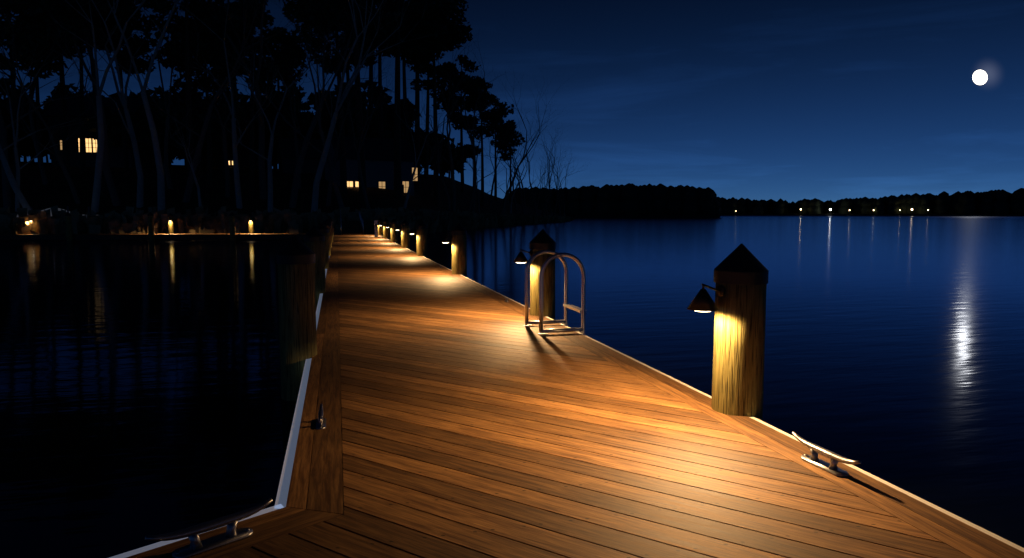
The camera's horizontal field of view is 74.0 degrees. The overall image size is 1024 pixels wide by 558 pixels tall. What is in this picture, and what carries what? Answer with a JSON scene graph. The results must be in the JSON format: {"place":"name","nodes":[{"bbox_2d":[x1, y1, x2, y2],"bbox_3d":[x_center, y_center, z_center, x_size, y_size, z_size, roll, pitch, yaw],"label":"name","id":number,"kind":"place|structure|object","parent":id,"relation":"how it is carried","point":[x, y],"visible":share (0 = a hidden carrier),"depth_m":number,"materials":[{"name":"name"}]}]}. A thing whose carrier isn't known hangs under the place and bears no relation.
{"place":"outdoors","nodes":[
{"label":"outdoors","id":0,"kind":"place"},
{"bbox_2d":[0,161,574,233],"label":"shore","id":1,"kind":"structure","parent":0,"point":[54,191],"depth_m":72.01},
{"bbox_2d":[0,0,80,203],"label":"bare tree","id":2,"kind":"object","parent":1,"relation":"on","point":[68,178],"visible":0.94,"depth_m":57.10,"materials":[{"name":"grey plant"}]},
{"bbox_2d":[0,19,82,211],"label":"bare tree","id":3,"kind":"object","parent":1,"relation":"on","point":[18,168],"visible":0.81,"depth_m":55.61,"materials":[{"name":"grey plant"}]},
{"bbox_2d":[14,0,75,184],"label":"bare tree","id":4,"kind":"object","parent":1,"relation":"on","point":[40,159],"visible":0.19,"depth_m":67.61,"materials":[{"name":"grey plant"}]},
{"bbox_2d":[0,0,90,205],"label":"pine tree","id":5,"kind":"object","parent":1,"relation":"on","point":[27,38],"visible":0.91,"depth_m":56.42,"materials":[{"name":"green plant"}]},
{"bbox_2d":[4,12,88,168],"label":"pine tree","id":6,"kind":"object","parent":1,"relation":"on","point":[38,102],"visible":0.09,"depth_m":80.51,"materials":[{"name":"black plant"}]},
{"bbox_2d":[0,5,108,208],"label":"bare tree","id":7,"kind":"object","parent":1,"relation":"on","point":[6,191],"visible":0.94,"depth_m":56.25,"materials":[{"name":"grey plant"}]},
{"bbox_2d":[15,0,96,180],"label":"pine tree","id":8,"kind":"object","parent":1,"relation":"on","point":[65,152],"visible":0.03,"depth_m":70.17,"materials":[{"name":"black plant"}]},
{"bbox_2d":[0,107,111,213],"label":"bare tree","id":9,"kind":"object","parent":1,"relation":"on","point":[15,188],"visible":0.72,"depth_m":55.30,"materials":[{"name":"grey plant"}]},
{"bbox_2d":[41,0,120,205],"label":"bare tree","id":10,"kind":"object","parent":1,"relation":"on","point":[114,196],"visible":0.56,"depth_m":60.18,"materials":[{"name":"grey plant"}]},
{"bbox_2d":[29,0,145,212],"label":"bare tree","id":11,"kind":"object","parent":1,"relation":"on","point":[97,181],"visible":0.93,"depth_m":57.73,"materials":[{"name":"grey plant"}]},
{"bbox_2d":[45,0,142,196],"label":"pine tree","id":12,"kind":"object","parent":1,"relation":"on","point":[103,8],"visible":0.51,"depth_m":62.38,"materials":[{"name":"black plant"}]},
{"bbox_2d":[62,0,135,172],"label":"pine tree","id":13,"kind":"object","parent":1,"relation":"on","point":[82,163],"visible":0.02,"depth_m":77.19,"materials":[{"name":"black plant"}]},
{"bbox_2d":[53,0,178,207],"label":"bare tree","id":14,"kind":"object","parent":1,"relation":"on","point":[140,175],"visible":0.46,"depth_m":60.33,"materials":[{"name":"brown plant"}]},
{"bbox_2d":[103,6,157,168],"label":"pine tree","id":15,"kind":"object","parent":1,"relation":"on","point":[142,64],"visible":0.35,"depth_m":87.02,"materials":[{"name":"black plant"}]},
{"bbox_2d":[107,0,179,210],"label":"bare tree","id":16,"kind":"object","parent":1,"relation":"on","point":[160,177],"visible":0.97,"depth_m":58.56,"materials":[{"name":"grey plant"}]},
{"bbox_2d":[153,102,211,206],"bbox_3d":[-29.156,-10.444,59.159,5.652,10.129,5.183,-3,6,-31],"label":"bare tree","id":17,"kind":"object","parent":1,"relation":"on","point":[198,188],"visible":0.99,"depth_m":59.45,"materials":[{"name":"grey plant"}]},
{"bbox_2d":[119,0,251,199],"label":"pine tree","id":18,"kind":"object","parent":1,"relation":"on","point":[162,8],"visible":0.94,"depth_m":63.70,"materials":[{"name":"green plant"}]},
{"bbox_2d":[148,2,239,196],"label":"bare tree","id":19,"kind":"object","parent":1,"relation":"on","point":[227,180],"visible":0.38,"depth_m":66.83,"materials":[{"name":"grey plant"}]},
{"bbox_2d":[157,0,233,188],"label":"bare tree","id":20,"kind":"object","parent":1,"relation":"on","point":[167,172],"visible":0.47,"depth_m":67.84,"materials":[{"name":"grey plant"}]},
{"bbox_2d":[151,17,249,184],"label":"pine tree","id":21,"kind":"object","parent":1,"relation":"on","point":[208,87],"visible":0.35,"depth_m":71.95,"materials":[{"name":"black plant"}]},
{"bbox_2d":[131,0,279,208],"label":"bare tree","id":22,"kind":"object","parent":1,"relation":"on","point":[238,196],"visible":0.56,"depth_m":62.71,"materials":[{"name":"grey plant"}]},
{"bbox_2d":[100,0,327,202],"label":"bare tree","id":23,"kind":"object","parent":1,"relation":"on","point":[190,182],"visible":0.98,"depth_m":62.60,"materials":[{"name":"brown plant"}]},
{"bbox_2d":[184,0,266,199],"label":"bare tree","id":24,"kind":"object","parent":1,"relation":"on","point":[262,176],"visible":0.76,"depth_m":65.69,"materials":[{"name":"brown plant"}]},
{"bbox_2d":[181,0,275,176],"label":"pine tree","id":25,"kind":"object","parent":1,"relation":"on","point":[270,20],"visible":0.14,"depth_m":80.87,"materials":[{"name":"black plant"}]},
{"bbox_2d":[205,0,271,169],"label":"pine tree","id":26,"kind":"object","parent":1,"relation":"on","point":[239,150],"visible":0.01,"depth_m":101.16,"materials":[{"name":"black plant"}]},
{"bbox_2d":[0,72,480,177],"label":"woods","id":27,"kind":"object","parent":1,"relation":"on","point":[144,137],"visible":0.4,"depth_m":106.16,"materials":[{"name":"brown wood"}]},
{"bbox_2d":[207,4,290,195],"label":"pine tree","id":28,"kind":"object","parent":1,"relation":"on","point":[266,69],"visible":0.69,"depth_m":68.37,"materials":[{"name":"black plant"}]},
{"bbox_2d":[222,1,321,188],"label":"bare tree","id":29,"kind":"object","parent":1,"relation":"on","point":[295,141],"visible":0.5,"depth_m":75.09,"materials":[{"name":"grey plant"}]},
{"bbox_2d":[201,3,347,211],"bbox_3d":[-22.926,-17.469,69.809,11.113,21.712,16.697,4,7,37],"label":"bare tree","id":30,"kind":"object","parent":1,"relation":"on","point":[270,184],"visible":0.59,"depth_m":64.63,"materials":[{"name":"grey plant"}]},
{"bbox_2d":[250,27,309,171],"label":"pine tree","id":31,"kind":"object","parent":1,"relation":"on","point":[275,52],"visible":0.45,"depth_m":97.80,"materials":[{"name":"black plant"}]},
{"bbox_2d":[209,0,371,207],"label":"bare tree","id":32,"kind":"object","parent":1,"relation":"on","point":[295,185],"visible":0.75,"depth_m":66.24,"materials":[{"name":"brown plant"}]},
{"bbox_2d":[246,0,369,207],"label":"bare tree","id":33,"kind":"object","parent":1,"relation":"on","point":[335,184],"visible":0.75,"depth_m":64.89,"materials":[{"name":"grey plant"}]},
{"bbox_2d":[279,0,397,193],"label":"pine tree","id":34,"kind":"object","parent":1,"relation":"on","point":[290,5],"visible":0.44,"depth_m":73.34,"materials":[{"name":"black plant"}]},
{"bbox_2d":[294,3,389,205],"bbox_3d":[-15.169,-16.539,62.797,8.435,19.960,13.388,-2,6,-24],"label":"bare tree","id":35,"kind":"object","parent":1,"relation":"on","point":[329,191],"visible":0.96,"depth_m":64.72,"materials":[{"name":"grey plant"}]},
{"bbox_2d":[305,4,391,136],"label":"pine tree","id":36,"kind":"object","parent":1,"relation":"on","point":[369,63],"visible":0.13,"depth_m":92.75,"materials":[{"name":"black plant"}]},
{"bbox_2d":[292,0,406,208],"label":"pine tree","id":37,"kind":"object","parent":1,"relation":"on","point":[322,4],"visible":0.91,"depth_m":67.29,"materials":[{"name":"black plant"}]},
{"bbox_2d":[333,4,384,136],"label":"pine tree","id":38,"kind":"object","parent":1,"relation":"on","point":[370,107],"visible":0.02,"depth_m":107.99,"materials":[{"name":"black plant"}]},
{"bbox_2d":[329,46,397,208],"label":"bare tree","id":39,"kind":"object","parent":1,"relation":"on","point":[361,176],"visible":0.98,"depth_m":65.38,"materials":[{"name":"grey plant"}]},
{"bbox_2d":[333,0,422,137],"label":"pine tree","id":40,"kind":"object","parent":1,"relation":"on","point":[403,32],"visible":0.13,"depth_m":89.41,"materials":[{"name":"black plant"}]},
{"bbox_2d":[298,0,458,211],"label":"bare tree","id":41,"kind":"object","parent":1,"relation":"on","point":[315,193],"visible":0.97,"depth_m":62.87,"materials":[{"name":"brown plant"}]},
{"bbox_2d":[346,0,468,200],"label":"pine tree","id":42,"kind":"object","parent":1,"relation":"on","point":[388,6],"visible":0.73,"depth_m":76.61,"materials":[{"name":"black plant"}]},
{"bbox_2d":[395,0,429,143],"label":"pine tree","id":43,"kind":"object","parent":1,"relation":"on","point":[406,134],"visible":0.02,"depth_m":106.25,"materials":[{"name":"black plant"}]},
{"bbox_2d":[374,0,462,187],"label":"pine tree","id":44,"kind":"object","parent":1,"relation":"on","point":[417,184],"visible":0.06,"depth_m":92.83,"materials":[{"name":"black plant"}]},
{"bbox_2d":[381,0,472,206],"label":"pine tree","id":45,"kind":"object","parent":1,"relation":"on","point":[421,57],"visible":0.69,"depth_m":81.19,"materials":[{"name":"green plant"}]},
{"bbox_2d":[404,93,461,211],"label":"bare tree","id":46,"kind":"object","parent":1,"relation":"on","point":[446,192],"visible":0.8,"depth_m":88.44,"materials":[{"name":"grey plant"}]},
{"bbox_2d":[384,71,487,208],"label":"bare tree","id":47,"kind":"object","parent":1,"relation":"on","point":[409,190],"visible":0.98,"depth_m":73.95,"materials":[{"name":"grey plant"}]},
{"bbox_2d":[410,29,464,179],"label":"pine tree","id":48,"kind":"object","parent":1,"relation":"on","point":[447,67],"visible":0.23,"depth_m":113.34,"materials":[{"name":"black plant"}]},
{"bbox_2d":[413,76,483,196],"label":"bare tree","id":49,"kind":"object","parent":1,"relation":"on","point":[440,149],"visible":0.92,"depth_m":88.95,"materials":[{"name":"grey plant"}]},
{"bbox_2d":[388,33,508,210],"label":"bare tree","id":50,"kind":"object","parent":1,"relation":"on","point":[474,196],"visible":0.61,"depth_m":104.45,"materials":[{"name":"grey plant"}]},
{"bbox_2d":[406,36,495,211],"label":"bare tree","id":51,"kind":"object","parent":1,"relation":"on","point":[453,195],"visible":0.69,"depth_m":89.63,"materials":[{"name":"grey plant"}]},
{"bbox_2d":[429,55,486,192],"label":"pine tree","id":52,"kind":"object","parent":1,"relation":"on","point":[467,64],"visible":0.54,"depth_m":116.78,"materials":[{"name":"black plant"}]},
{"bbox_2d":[452,146,507,213],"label":"bare tree","id":53,"kind":"object","parent":1,"relation":"on","point":[478,198],"visible":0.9,"depth_m":102.11,"materials":[{"name":"grey plant"}]},
{"bbox_2d":[451,77,515,207],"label":"pine tree","id":54,"kind":"object","parent":1,"relation":"on","point":[492,115],"visible":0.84,"depth_m":112.09,"materials":[{"name":"black plant"}]},
{"bbox_2d":[465,58,505,210],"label":"bare tree","id":55,"kind":"object","parent":1,"relation":"on","point":[473,191],"visible":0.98,"depth_m":95.52,"materials":[{"name":"grey plant"}]},
{"bbox_2d":[465,110,525,213],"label":"bare tree","id":56,"kind":"object","parent":1,"relation":"on","point":[520,191],"visible":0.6,"depth_m":137.58,"materials":[{"name":"grey plant"}]},
{"bbox_2d":[479,98,518,200],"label":"pine tree","id":57,"kind":"object","parent":1,"relation":"on","point":[505,136],"visible":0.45,"depth_m":146.90,"materials":[{"name":"black plant"}]},
{"bbox_2d":[483,117,519,206],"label":"bare tree","id":58,"kind":"object","parent":1,"relation":"on","point":[494,175],"visible":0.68,"depth_m":121.86,"materials":[{"name":"grey plant"}]},
{"bbox_2d":[484,143,525,214],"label":"bare tree","id":59,"kind":"object","parent":1,"relation":"on","point":[506,182],"visible":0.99,"depth_m":112.86,"materials":[{"name":"grey plant"}]},
{"bbox_2d":[496,120,525,201],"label":"pine tree","id":60,"kind":"object","parent":1,"relation":"on","point":[511,122],"visible":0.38,"depth_m":151.72,"materials":[{"name":"black plant"}]},
{"bbox_2d":[497,120,529,212],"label":"bare tree","id":61,"kind":"object","parent":1,"relation":"on","point":[514,172],"visible":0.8,"depth_m":145.44,"materials":[{"name":"grey plant"}]},
{"bbox_2d":[487,130,541,213],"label":"bare tree","id":62,"kind":"object","parent":1,"relation":"on","point":[524,204],"visible":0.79,"depth_m":145.09,"materials":[{"name":"grey plant"}]},
{"bbox_2d":[489,131,541,213],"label":"bare tree","id":63,"kind":"object","parent":1,"relation":"on","point":[510,211],"visible":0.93,"depth_m":122.45,"materials":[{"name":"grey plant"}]},
{"bbox_2d":[515,101,546,215],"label":"bare tree","id":64,"kind":"object","parent":1,"relation":"on","point":[529,168],"visible":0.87,"depth_m":155.63,"materials":[{"name":"grey plant"}]},
{"bbox_2d":[501,63,563,214],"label":"bare tree","id":65,"kind":"object","parent":1,"relation":"on","point":[515,173],"visible":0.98,"depth_m":120.31,"materials":[{"name":"grey plant"}]},
{"bbox_2d":[521,139,568,214],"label":"bare tree","id":66,"kind":"object","parent":1,"relation":"on","point":[540,192],"visible":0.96,"depth_m":146.44,"materials":[{"name":"grey plant"}]},
{"bbox_2d":[537,123,572,215],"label":"bare tree","id":67,"kind":"object","parent":1,"relation":"on","point":[549,178],"visible":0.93,"depth_m":163.12,"materials":[{"name":"grey plant"}]},
{"bbox_2d":[539,135,577,215],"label":"bare tree","id":68,"kind":"object","parent":1,"relation":"on","point":[556,183],"visible":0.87,"depth_m":166.78,"materials":[{"name":"brown plant"}]},
{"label":"foundation","id":69,"kind":"object","parent":1,"relation":"on","visible":0},
{"bbox_2d":[47,116,155,163],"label":"walls","id":70,"kind":"structure","parent":69,"relation":"on","point":[73,142],"depth_m":95.52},
{"bbox_2d":[60,138,96,151],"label":"windows","id":71,"kind":"structure","parent":70,"relation":"attached to","point":[90,149],"depth_m":95.81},
{"bbox_2d":[42,96,158,125],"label":"roof","id":72,"kind":"structure","parent":70,"relation":"on","point":[73,106],"depth_m":97.53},
{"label":"foundation","id":73,"kind":"object","parent":1,"relation":"on","visible":0},
{"bbox_2d":[203,145,257,167],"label":"walls","id":74,"kind":"structure","parent":73,"relation":"on","point":[245,154],"depth_m":113.98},
{"bbox_2d":[0,216,1023,557],"bbox_3d":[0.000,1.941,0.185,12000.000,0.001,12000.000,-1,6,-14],"label":"lake","id":75,"kind":"structure","parent":0,"point":[140,390],"depth_m":9.85,"materials":[{"name":"liquid"}]},
{"bbox_2d":[147,212,154,240],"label":"dock piling","id":76,"kind":"object","parent":75,"relation":"in","point":[151,235],"visible":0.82,"depth_m":50.32,"materials":[{"name":"brown wood"}]},
{"bbox_2d":[0,233,305,239],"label":"seawall","id":77,"kind":"object","parent":75,"relation":"on","point":[240,236],"visible":0.84,"depth_m":50.74,"materials":[{"name":"brown wood"}]},
{"bbox_2d":[168,213,173,233],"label":"dock piling","id":78,"kind":"object","parent":75,"relation":"in","point":[170,226],"visible":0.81,"depth_m":52.90,"materials":[{"name":"brown wood"}]},
{"bbox_2d":[229,212,235,239],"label":"dock piling","id":79,"kind":"object","parent":75,"relation":"in","point":[232,225],"visible":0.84,"depth_m":50.63,"materials":[{"name":"brown wood"}]},
{"bbox_2d":[0,205,570,235],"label":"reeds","id":80,"kind":"object","parent":75,"relation":"in","point":[129,221],"visible":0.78,"depth_m":56.85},
{"bbox_2d":[276,235,316,400],"bbox_3d":[-2.280,1.173,7.302,0.395,3.280,0.395,-1,6,-14],"label":"dock piling","id":81,"kind":"object","parent":75,"relation":"in","point":[295,258],"visible":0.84,"depth_m":7.08,"materials":[{"name":"brown wood"}]},
{"bbox_2d":[303,226,325,308],"bbox_3d":[-3.795,0.612,13.184,0.395,3.280,0.395,-1,6,-14],"label":"dock piling","id":82,"kind":"object","parent":75,"relation":"in","point":[314,238],"visible":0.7,"depth_m":12.96,"materials":[{"name":"brown wood"}]},
{"bbox_2d":[316,222,328,268],"bbox_3d":[-5.311,0.051,19.066,0.395,3.280,0.395,-1,6,-14],"label":"dock piling","id":83,"kind":"object","parent":75,"relation":"in","point":[322,228],"visible":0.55,"depth_m":18.88,"materials":[{"name":"brown wood"}]},
{"bbox_2d":[383,218,389,239],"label":"dock piling","id":84,"kind":"object","parent":75,"relation":"in","point":[385,229],"visible":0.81,"depth_m":42.14,"materials":[{"name":"brown wood"}]},
{"bbox_2d":[390,219,397,243],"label":"dock piling","id":85,"kind":"object","parent":75,"relation":"in","point":[394,232],"visible":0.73,"depth_m":36.35,"materials":[{"name":"brown wood"}]},
{"bbox_2d":[401,219,409,249],"bbox_3d":[-4.785,-1.048,30.608,0.395,3.280,0.395,-1,6,-14],"label":"dock piling","id":86,"kind":"object","parent":75,"relation":"in","point":[405,235],"visible":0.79,"depth_m":30.38,"materials":[{"name":"brown wood"}]},
{"bbox_2d":[416,220,426,257],"bbox_3d":[-3.269,-0.488,24.726,0.395,3.280,0.395,-1,6,-14],"label":"dock piling","id":87,"kind":"object","parent":75,"relation":"in","point":[421,226],"visible":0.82,"depth_m":24.49,"materials":[{"name":"brown wood"}]},
{"bbox_2d":[451,223,466,276],"bbox_3d":[-1.331,0.229,17.205,0.395,3.280,0.395,-1,6,-14],"label":"dock piling","id":88,"kind":"object","parent":75,"relation":"in","point":[459,249],"visible":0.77,"depth_m":16.97,"materials":[{"name":"brown wood"}]},
{"bbox_2d":[529,229,555,319],"bbox_3d":[0.457,0.890,10.262,0.395,3.280,0.395,-1,6,-14],"label":"dock piling","id":89,"kind":"object","parent":75,"relation":"in","point":[542,239],"visible":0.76,"depth_m":10.03,"materials":[{"name":"brown wood"}]},
{"bbox_2d":[513,249,532,262],"bbox_3d":[0.163,-0.337,9.998,0.294,0.210,0.230,-1,6,-14],"label":"dock light","id":90,"kind":"object","parent":89,"relation":"attached to","point":[520,258],"visible":0.97,"depth_m":9.95,"materials":[{"name":"brown metal"}]},
{"bbox_2d":[109,234,1023,557],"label":"wooden dock","id":91,"kind":"object","parent":75,"relation":"on","point":[465,416],"visible":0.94,"depth_m":4.14,"materials":[{"name":"brown wood"}]},
{"bbox_2d":[145,498,272,557],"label":"dock cleat","id":92,"kind":"object","parent":91,"relation":"on","point":[198,546],"visible":1,"depth_m":3.07,"materials":[{"name":"silver metal"}]},
{"bbox_2d":[316,404,325,429],"bbox_3d":[-1.370,0.994,4.875,0.071,0.097,0.405,-1,6,-14],"label":"dock cleat","id":93,"kind":"object","parent":91,"relation":"on","point":[320,422],"visible":1,"depth_m":4.82,"materials":[{"name":"silver metal"}]},
{"bbox_2d":[524,250,586,335],"bbox_3d":[0.559,0.795,8.915,0.635,2.326,0.740,-1,6,-14],"label":"dock ladder","id":94,"kind":"object","parent":91,"relation":"attached to","point":[582,310],"visible":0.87,"depth_m":8.62,"materials":[{"name":"metal"}]},
{"bbox_2d":[792,432,861,476],"bbox_3d":[1.861,1.055,4.054,0.096,0.131,0.546,-2,6,-17],"label":"dock cleat","id":95,"kind":"object","parent":91,"relation":"on","point":[831,467],"visible":1,"depth_m":4.03,"materials":[{"name":"silver metal"}]},
{"bbox_2d":[711,243,768,420],"bbox_3d":[1.737,1.364,5.296,0.395,3.280,0.395,-1,6,-14],"label":"dock piling","id":96,"kind":"object","parent":75,"relation":"in","point":[741,272],"visible":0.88,"depth_m":5.06,"materials":[{"name":"brown wood"}]},
{"bbox_2d":[687,284,724,311],"bbox_3d":[1.442,0.136,5.032,0.294,0.210,0.230,-1,6,-14],"label":"dock light","id":97,"kind":"object","parent":96,"relation":"attached to","point":[702,301],"visible":1,"depth_m":4.98,"materials":[{"name":"brown metal"}]},
{"bbox_2d":[0,0,1023,202],"label":"sky","id":98,"kind":"structure","parent":0,"point":[788,100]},
{"bbox_2d":[973,70,986,84],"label":"moon","id":99,"kind":"object","parent":98,"relation":"in","point":[979,77],"visible":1,"depth_m":7202.16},
{"bbox_2d":[565,213,1023,217],"bbox_3d":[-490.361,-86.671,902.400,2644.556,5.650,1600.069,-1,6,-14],"label":"shore","id":100,"kind":"structure","parent":0,"point":[669,216],"depth_m":731.81,"materials":[{"name":"grey"}]},
{"bbox_2d":[503,183,1023,215],"bbox_3d":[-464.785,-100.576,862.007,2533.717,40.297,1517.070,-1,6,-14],"label":"distant treeline","id":101,"kind":"object","parent":100,"relation":"on","point":[633,199],"visible":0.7,"depth_m":722.88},
{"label":"foundation","id":102,"kind":"object","parent":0,"visible":0},
{"bbox_2d":[282,157,324,173],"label":"walls","id":103,"kind":"structure","parent":102,"relation":"on","point":[310,165],"depth_m":95.51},
{"bbox_2d":[277,138,323,161],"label":"roof","id":104,"kind":"structure","parent":103,"relation":"on","point":[287,147],"depth_m":96.77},
{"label":"foundation","id":105,"kind":"object","parent":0,"visible":0},
{"bbox_2d":[325,159,413,195],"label":"walls","id":106,"kind":"structure","parent":105,"relation":"on","point":[379,170],"depth_m":81.84,"materials":[{"name":"black"}]},
{"bbox_2d":[331,135,416,160],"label":"roof","id":107,"kind":"structure","parent":106,"relation":"on","point":[379,148],"depth_m":83.22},
{"bbox_2d":[353,167,417,193],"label":"window frames","id":108,"kind":"structure","parent":106,"relation":"attached to","point":[402,181],"depth_m":83.29,"materials":[{"name":"grey"}]},
{"bbox_2d":[347,168,417,192],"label":"windows","id":109,"kind":"structure","parent":108,"relation":"in","point":[350,184],"depth_m":82.26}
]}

